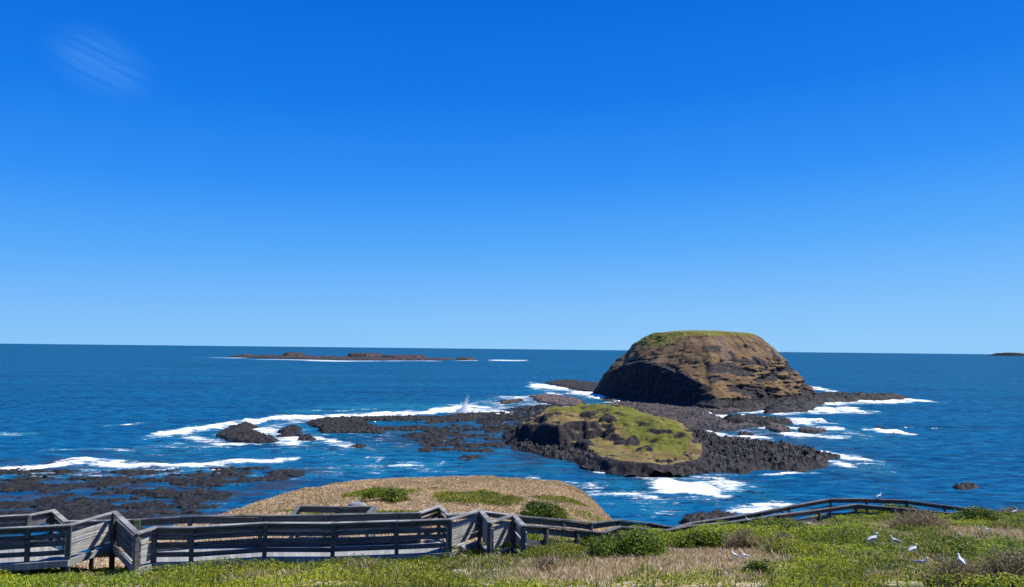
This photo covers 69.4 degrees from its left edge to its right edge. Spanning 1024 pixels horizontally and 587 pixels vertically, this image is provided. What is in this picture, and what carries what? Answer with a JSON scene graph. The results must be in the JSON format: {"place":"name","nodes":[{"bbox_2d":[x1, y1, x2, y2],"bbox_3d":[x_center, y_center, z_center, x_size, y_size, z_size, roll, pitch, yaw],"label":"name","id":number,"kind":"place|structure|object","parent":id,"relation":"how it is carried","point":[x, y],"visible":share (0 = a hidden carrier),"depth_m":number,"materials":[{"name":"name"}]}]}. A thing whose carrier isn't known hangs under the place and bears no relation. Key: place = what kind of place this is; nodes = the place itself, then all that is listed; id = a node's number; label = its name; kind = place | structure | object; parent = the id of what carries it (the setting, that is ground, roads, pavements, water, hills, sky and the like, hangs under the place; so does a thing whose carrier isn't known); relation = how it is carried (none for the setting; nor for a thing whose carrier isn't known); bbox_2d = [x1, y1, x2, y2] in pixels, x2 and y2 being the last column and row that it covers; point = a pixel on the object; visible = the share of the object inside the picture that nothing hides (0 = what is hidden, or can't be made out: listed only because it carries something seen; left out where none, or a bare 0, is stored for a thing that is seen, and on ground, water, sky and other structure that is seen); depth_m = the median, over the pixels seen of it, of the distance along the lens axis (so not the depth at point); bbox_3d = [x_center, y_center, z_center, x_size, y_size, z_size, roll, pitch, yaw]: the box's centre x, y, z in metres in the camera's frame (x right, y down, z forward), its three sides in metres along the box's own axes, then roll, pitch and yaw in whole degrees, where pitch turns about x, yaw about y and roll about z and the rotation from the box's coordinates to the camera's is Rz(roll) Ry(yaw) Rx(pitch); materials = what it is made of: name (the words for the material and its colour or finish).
{"place":"outdoors","nodes":[
{"label":"outdoors","id":0,"kind":"place"},
{"bbox_2d":[0,344,1023,551],"bbox_3d":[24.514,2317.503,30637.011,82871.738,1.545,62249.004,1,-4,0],"label":"water","id":1,"kind":"structure","parent":0,"point":[946,425],"depth_m":300.71,"materials":[{"name":"blue liquid"}]},
{"bbox_2d":[0,466,306,541],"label":"intertidal reef","id":2,"kind":"object","parent":1,"relation":"in","point":[84,507],"visible":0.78,"depth_m":149.95},
{"bbox_2d":[215,421,279,442],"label":"sea rock","id":3,"kind":"object","parent":1,"relation":"in","point":[243,432],"visible":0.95,"depth_m":240.96,"materials":[{"name":"grey stone"}]},
{"bbox_2d":[276,424,302,437],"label":"sea rock","id":4,"kind":"object","parent":1,"relation":"in","point":[291,430],"visible":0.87,"depth_m":256.83,"materials":[{"name":"grey stone"}]},
{"bbox_2d":[283,352,305,355],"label":"islet","id":5,"kind":"object","parent":1,"relation":"in","point":[294,354],"visible":0.73,"depth_m":2021.31,"materials":[{"name":"grey stone"}]},
{"bbox_2d":[295,433,315,440],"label":"sea rock","id":6,"kind":"object","parent":1,"relation":"in","point":[306,437],"visible":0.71,"depth_m":238.57,"materials":[{"name":"grey stone"}]},
{"bbox_2d":[229,355,455,359],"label":"islet","id":7,"kind":"object","parent":1,"relation":"in","point":[326,357],"visible":0.83,"depth_m":1796.77,"materials":[{"name":"grey stone"}]},
{"bbox_2d":[304,416,384,433],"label":"sea rock","id":8,"kind":"object","parent":1,"relation":"in","point":[327,424],"visible":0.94,"depth_m":273.17,"materials":[{"name":"grey stone"}]},
{"bbox_2d":[349,443,365,448],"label":"sea rock","id":9,"kind":"object","parent":1,"relation":"in","point":[357,445],"visible":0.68,"depth_m":221.82,"materials":[{"name":"grey stone"}]},
{"bbox_2d":[347,353,382,356],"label":"islet","id":10,"kind":"object","parent":1,"relation":"in","point":[364,354],"visible":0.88,"depth_m":1983.42,"materials":[{"name":"grey stone"}]},
{"bbox_2d":[339,414,437,420],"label":"sea rock","id":11,"kind":"object","parent":1,"relation":"in","point":[409,417],"visible":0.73,"depth_m":306.34,"materials":[{"name":"grey stone"}]},
{"bbox_2d":[382,425,399,430],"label":"sea rock","id":12,"kind":"object","parent":1,"relation":"in","point":[390,428],"visible":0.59,"depth_m":270.34,"materials":[{"name":"grey stone"}]},
{"bbox_2d":[381,354,426,357],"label":"islet","id":13,"kind":"object","parent":1,"relation":"in","point":[405,356],"visible":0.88,"depth_m":1933.05,"materials":[{"name":"grey stone"}]},
{"bbox_2d":[400,427,419,430],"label":"sea rock","id":14,"kind":"object","parent":1,"relation":"in","point":[409,429],"visible":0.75,"depth_m":266.96,"materials":[{"name":"grey stone"}]},
{"bbox_2d":[418,446,431,451],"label":"sea rock","id":15,"kind":"object","parent":1,"relation":"in","point":[426,449],"visible":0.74,"depth_m":215.48,"materials":[{"name":"grey stone"}]},
{"bbox_2d":[399,424,507,460],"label":"submerged reef","id":16,"kind":"object","parent":1,"relation":"in","point":[430,433],"visible":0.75,"depth_m":244.29},
{"bbox_2d":[425,412,493,423],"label":"sea rock","id":17,"kind":"object","parent":1,"relation":"in","point":[465,417],"visible":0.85,"depth_m":308.65,"materials":[{"name":"grey stone"}]},
{"bbox_2d":[456,398,470,412],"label":"wave spray","id":18,"kind":"object","parent":1,"relation":"on","point":[464,408],"visible":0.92,"depth_m":341.29,"materials":[{"name":"white liquid"}]},
{"bbox_2d":[456,357,475,359],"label":"islet","id":19,"kind":"object","parent":1,"relation":"in","point":[465,358],"visible":0.92,"depth_m":1910.37,"materials":[{"name":"grey stone"}]},
{"bbox_2d":[499,398,523,403],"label":"sea rock","id":20,"kind":"object","parent":1,"relation":"in","point":[507,401],"visible":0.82,"depth_m":415.62,"materials":[{"name":"grey stone"}]},
{"bbox_2d":[475,404,561,430],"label":"submerged reef","id":21,"kind":"object","parent":1,"relation":"in","point":[494,419],"visible":0.59,"depth_m":323.19},
{"bbox_2d":[529,394,585,405],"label":"sea rock","id":22,"kind":"object","parent":1,"relation":"in","point":[558,400],"visible":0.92,"depth_m":421.34,"materials":[{"name":"grey stone"}]},
{"bbox_2d":[544,379,598,391],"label":"sea rock","id":23,"kind":"object","parent":1,"relation":"in","point":[585,386],"visible":0.59,"depth_m":604.39,"materials":[{"name":"grey stone"}]},
{"bbox_2d":[505,403,711,476],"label":"grassy islet","id":24,"kind":"object","parent":1,"relation":"in","point":[627,431],"visible":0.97,"depth_m":217.33,"materials":[{"name":"green plant"}]},
{"bbox_2d":[501,421,830,476],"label":"islet rocks","id":25,"kind":"object","parent":1,"relation":"in","point":[728,454],"visible":0.3,"depth_m":202.54,"materials":[{"name":"grey stone"}]},
{"bbox_2d":[600,396,769,440],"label":"rock shelf","id":26,"kind":"object","parent":1,"relation":"in","point":[699,418],"visible":0.32,"depth_m":344.33,"materials":[{"name":"grey stone"}]},
{"bbox_2d":[722,414,792,425],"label":"rock ledge","id":27,"kind":"object","parent":26,"relation":"on","point":[752,418],"visible":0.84,"depth_m":307.22,"materials":[{"name":"grey stone"}]},
{"bbox_2d":[763,401,815,413],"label":"rock ledge","id":28,"kind":"object","parent":26,"relation":"on","point":[785,407],"visible":0.85,"depth_m":367.80,"materials":[{"name":"grey stone"}]},
{"bbox_2d":[678,509,737,523],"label":"sea rock","id":29,"kind":"object","parent":1,"relation":"in","point":[702,515],"visible":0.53,"depth_m":130.36,"materials":[{"name":"grey stone"}]},
{"bbox_2d":[737,431,754,435],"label":"sea rock","id":30,"kind":"object","parent":1,"relation":"in","point":[747,433],"visible":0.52,"depth_m":264.32,"materials":[{"name":"grey stone"}]},
{"bbox_2d":[765,422,791,432],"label":"sea rock","id":31,"kind":"object","parent":1,"relation":"in","point":[774,427],"visible":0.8,"depth_m":280.28,"materials":[{"name":"grey stone"}]},
{"bbox_2d":[798,426,826,432],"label":"sea rock","id":32,"kind":"object","parent":1,"relation":"in","point":[801,429],"visible":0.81,"depth_m":277.75,"materials":[{"name":"grey stone"}]},
{"bbox_2d":[822,451,840,458],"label":"sea rock","id":33,"kind":"object","parent":1,"relation":"in","point":[832,456],"visible":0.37,"depth_m":210.03,"materials":[{"name":"grey stone"}]},
{"bbox_2d":[772,392,907,405],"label":"rock ledge","id":34,"kind":"object","parent":1,"relation":"in","point":[819,399],"visible":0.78,"depth_m":452.23,"materials":[{"name":"grey stone"}]},
{"bbox_2d":[952,481,978,489],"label":"sea rock","id":35,"kind":"object","parent":1,"relation":"in","point":[968,485],"visible":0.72,"depth_m":165.33,"materials":[{"name":"grey stone"}]},
{"bbox_2d":[987,353,1023,355],"bbox_3d":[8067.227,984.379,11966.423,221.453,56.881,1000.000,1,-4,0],"label":"distant island","id":36,"kind":"structure","parent":1,"relation":"on","point":[1008,354],"depth_m":11932.62,"materials":[{"name":"grey stone"}]},
{"bbox_2d":[0,0,1023,353],"label":"sky","id":37,"kind":"structure","parent":0,"point":[832,176],"materials":[{"name":"blue"}]},
{"bbox_2d":[0,478,1023,586],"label":"ground","id":38,"kind":"structure","parent":0,"point":[914,582],"depth_m":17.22,"materials":[{"name":"plant"}]},
{"bbox_2d":[289,505,376,537],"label":"fence","id":39,"kind":"object","parent":38,"relation":"on","point":[298,509],"visible":0.4,"depth_m":26.13,"materials":[{"name":"grey wood"}]},
{"bbox_2d":[297,537,341,537],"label":"lookout deck","id":40,"kind":"structure","parent":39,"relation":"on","point":[317,537],"depth_m":25.89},
{"bbox_2d":[57,475,614,567],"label":"grass","id":41,"kind":"structure","parent":38,"relation":"on","point":[588,509],"depth_m":43.30,"materials":[{"name":"plant"}]},
{"bbox_2d":[347,502,365,505],"bbox_3d":[-7.734,10.534,36.774,0.938,0.351,0.684,1,-4,0],"label":"boulder","id":42,"kind":"object","parent":38,"relation":"on","point":[356,504],"visible":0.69,"depth_m":36.60,"materials":[{"name":"stone"}]},
{"bbox_2d":[358,486,409,502],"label":"shrub","id":43,"kind":"object","parent":38,"relation":"on","point":[392,494],"visible":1,"depth_m":38.90,"materials":[{"name":"green plant"}]},
{"bbox_2d":[0,516,847,574],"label":"boardwalk","id":44,"kind":"structure","parent":38,"relation":"on","point":[18,563],"depth_m":19.69,"materials":[{"name":"grey wood"}]},
{"bbox_2d":[0,510,54,568],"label":"fence","id":45,"kind":"object","parent":44,"relation":"on","point":[27,518],"visible":0.57,"depth_m":20.19,"materials":[{"name":"grey wood"}]},
{"bbox_2d":[0,524,71,575],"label":"fence","id":46,"kind":"object","parent":44,"relation":"on","point":[27,538],"visible":1,"depth_m":18.86,"materials":[{"name":"grey wood"}]},
{"bbox_2d":[50,509,132,568],"bbox_3d":[-12.220,7.212,21.008,2.711,1.868,0.725,0,-4,11],"label":"fence","id":47,"kind":"object","parent":44,"relation":"on","point":[60,517],"visible":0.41,"depth_m":21.10,"materials":[{"name":"grey wood"}]},
{"bbox_2d":[64,511,158,577],"bbox_3d":[-10.168,6.931,19.334,2.613,1.936,1.613,-1,-5,21],"label":"fence","id":48,"kind":"object","parent":44,"relation":"on","point":[124,538],"visible":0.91,"depth_m":19.47,"materials":[{"name":"grey wood"}]},
{"bbox_2d":[128,512,421,549],"bbox_3d":[-6.802,7.210,21.120,8.350,1.796,0.495,1,-4,-3],"label":"fence","id":49,"kind":"object","parent":44,"relation":"on","point":[189,520],"visible":0.59,"depth_m":21.12,"materials":[{"name":"grey wood"}]},
{"bbox_2d":[133,520,140,530],"bbox_3d":[-10.584,6.552,20.849,0.190,0.320,0.025,1,-4,0],"label":"sign","id":50,"kind":"object","parent":49,"relation":"attached to","point":[136,524],"visible":0.64,"depth_m":20.84,"materials":[{"name":"green"}]},
{"bbox_2d":[153,518,452,575],"bbox_3d":[-5.427,6.826,19.577,7.672,1.545,0.397,1,-4,-9],"label":"fence","id":51,"kind":"object","parent":44,"relation":"on","point":[191,544],"visible":0.98,"depth_m":19.61,"materials":[{"name":"grey wood"}]},
{"bbox_2d":[416,505,517,540],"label":"fence","id":52,"kind":"object","parent":44,"relation":"on","point":[438,509],"visible":0.38,"depth_m":22.19,"materials":[{"name":"grey wood"}]},
{"bbox_2d":[446,509,526,558],"bbox_3d":[-0.567,6.971,20.588,2.240,1.568,1.493,0,-4,11],"label":"fence","id":53,"kind":"object","parent":44,"relation":"on","point":[498,535],"visible":0.74,"depth_m":20.62,"materials":[{"name":"grey wood"}]},
{"bbox_2d":[520,525,669,558],"bbox_3d":[2.834,7.868,22.810,0.651,2.845,8.191,-3,-5,37],"label":"fence","id":54,"kind":"object","parent":44,"relation":"on","point":[546,531],"visible":0.45,"depth_m":21.07,"materials":[{"name":"grey wood"}]},
{"bbox_2d":[518,515,673,538],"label":"fence","id":55,"kind":"object","parent":44,"relation":"on","point":[565,523],"visible":0.36,"depth_m":24.08,"materials":[{"name":"grey wood"}]},
{"bbox_2d":[669,504,950,531],"bbox_3d":[16.562,11.162,34.599,28.479,4.268,3.969,3,-5,-31],"label":"fence","id":56,"kind":"object","parent":44,"relation":"on","point":[819,518],"visible":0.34,"depth_m":35.85,"materials":[{"name":"grey wood"}]},
{"bbox_2d":[673,498,989,526],"bbox_3d":[17.460,11.506,36.324,28.852,4.014,4.251,3,-5,-30],"label":"fence","id":57,"kind":"object","parent":44,"relation":"on","point":[830,501],"visible":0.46,"depth_m":37.92,"materials":[{"name":"grey wood"}]},
{"bbox_2d":[476,533,554,551],"bbox_3d":[0.103,7.183,21.186,2.395,0.869,1.554,1,-4,0],"label":"shrub","id":58,"kind":"object","parent":38,"relation":"on","point":[533,537],"visible":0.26,"depth_m":20.97,"materials":[{"name":"green plant"}]},
{"bbox_2d":[519,499,569,517],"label":"shrub","id":59,"kind":"object","parent":38,"relation":"on","point":[540,509],"visible":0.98,"depth_m":35.55,"materials":[{"name":"green plant"}]},
{"bbox_2d":[531,552,561,573],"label":"shrub","id":60,"kind":"object","parent":38,"relation":"on","point":[543,562],"visible":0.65,"depth_m":16.27,"materials":[{"name":"plant"}]},
{"bbox_2d":[561,535,612,553],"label":"shrub","id":61,"kind":"object","parent":38,"relation":"on","point":[584,540],"visible":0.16,"depth_m":21.64,"materials":[{"name":"green plant"}]},
{"bbox_2d":[583,528,668,560],"bbox_3d":[2.979,6.703,19.575,2.332,1.079,2.309,1,-4,0],"label":"shrub","id":62,"kind":"object","parent":38,"relation":"on","point":[640,541],"visible":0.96,"depth_m":19.14,"materials":[{"name":"green plant"}]},
{"bbox_2d":[668,528,728,549],"bbox_3d":[5.727,7.571,22.553,2.024,0.778,1.540,1,-4,0],"label":"shrub","id":63,"kind":"object","parent":38,"relation":"on","point":[706,537],"visible":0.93,"depth_m":22.38,"materials":[{"name":"green plant"}]},
{"bbox_2d":[718,525,763,549],"bbox_3d":[6.786,7.257,21.673,1.364,0.844,1.292,4,-6,-42],"label":"shrub","id":64,"kind":"object","parent":38,"relation":"on","point":[737,540],"visible":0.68,"depth_m":21.55,"materials":[{"name":"plant"}]},
{"bbox_2d":[734,556,775,578],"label":"shrub","id":65,"kind":"object","parent":38,"relation":"on","point":[760,565],"visible":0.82,"depth_m":14.12,"materials":[{"name":"green plant"}]},
{"bbox_2d":[745,518,807,538],"bbox_3d":[9.201,8.324,25.812,2.307,1.089,2.450,-2,-5,33],"label":"shrub","id":66,"kind":"object","parent":38,"relation":"on","point":[769,522],"visible":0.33,"depth_m":25.55,"materials":[{"name":"green plant"}]},
{"bbox_2d":[762,531,801,552],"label":"shrub","id":67,"kind":"object","parent":38,"relation":"on","point":[782,534],"visible":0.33,"depth_m":20.94,"materials":[{"name":"plant"}]},
{"bbox_2d":[866,532,877,544],"bbox_3d":[7.231,4.920,14.811,0.332,0.226,0.118,-6,-2,-20],"label":"seagull","id":68,"kind":"object","parent":38,"relation":"on","point":[872,538],"visible":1,"depth_m":14.79,"materials":[{"name":"white"}]},
{"bbox_2d":[848,504,920,514],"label":"shrub","id":69,"kind":"object","parent":38,"relation":"on","point":[881,511],"visible":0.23,"depth_m":39.65,"materials":[{"name":"green plant"}]},
{"bbox_2d":[890,535,902,545],"bbox_3d":[9.044,5.838,17.440,0.317,0.216,0.113,8,-2,20],"label":"seagull","id":70,"kind":"object","parent":38,"relation":"on","point":[894,540],"visible":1,"depth_m":17.41,"materials":[{"name":"white"}]},
{"bbox_2d":[908,543,916,554],"bbox_3d":[8.944,5.712,16.484,0.346,0.236,0.124,-6,-1,-25],"label":"seagull","id":71,"kind":"object","parent":38,"relation":"on","point":[912,549],"visible":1,"depth_m":16.46,"materials":[{"name":"white"}]},
{"bbox_2d":[882,506,954,535],"bbox_3d":[14.990,8.450,27.212,2.668,1.219,2.288,1,-4,0],"label":"shrub","id":72,"kind":"object","parent":38,"relation":"on","point":[915,519],"visible":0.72,"depth_m":26.97,"materials":[{"name":"plant"}]},
{"bbox_2d":[906,543,935,557],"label":"shrub","id":73,"kind":"object","parent":38,"relation":"on","point":[918,546],"visible":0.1,"depth_m":18.24,"materials":[{"name":"green plant"}]},
{"bbox_2d":[914,557,928,567],"bbox_3d":[7.630,5.014,13.758,0.118,0.226,0.332,3,-13,-30],"label":"seagull","id":74,"kind":"object","parent":38,"relation":"on","point":[922,562],"visible":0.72,"depth_m":13.71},
{"bbox_2d":[919,551,988,586],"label":"shrub","id":75,"kind":"object","parent":38,"relation":"on","point":[968,569],"visible":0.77,"depth_m":12.00,"materials":[{"name":"plant"}]},
{"bbox_2d":[930,539,981,558],"bbox_3d":[10.407,6.090,17.480,1.069,0.602,1.231,2,-5,-23],"label":"shrub","id":76,"kind":"object","parent":38,"relation":"on","point":[957,544],"visible":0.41,"depth_m":17.33,"materials":[{"name":"green plant"}]},
{"bbox_2d":[956,553,966,566],"bbox_3d":[7.211,4.296,11.861,0.098,0.187,0.274,1,4,0],"label":"seagull","id":77,"kind":"object","parent":38,"relation":"on","point":[961,560],"visible":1,"depth_m":11.84,"materials":[{"name":"white"}]},
{"bbox_2d":[943,505,1006,527],"bbox_3d":[20.382,9.878,32.604,2.428,1.159,2.304,-2,-5,26],"label":"shrub","id":78,"kind":"object","parent":38,"relation":"on","point":[971,513],"visible":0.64,"depth_m":32.20,"materials":[{"name":"green plant"}]},
{"bbox_2d":[967,543,1023,586],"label":"shrub","id":79,"kind":"object","parent":38,"relation":"on","point":[1015,566],"visible":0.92,"depth_m":11.79,"materials":[{"name":"plant"}]},
{"bbox_2d":[988,505,1023,513],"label":"shrub","id":80,"kind":"object","parent":38,"relation":"on","point":[1011,509],"visible":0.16,"depth_m":37.21,"materials":[{"name":"plant"}]},
{"bbox_2d":[593,330,816,409],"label":"round island","id":81,"kind":"structure","parent":0,"point":[707,369],"depth_m":428.70,"materials":[{"name":"brown stone"}]},
{"bbox_2d":[594,393,781,408],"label":"island foot rocks","id":82,"kind":"object","parent":81,"relation":"on","point":[755,403],"visible":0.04,"depth_m":386.58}
]}

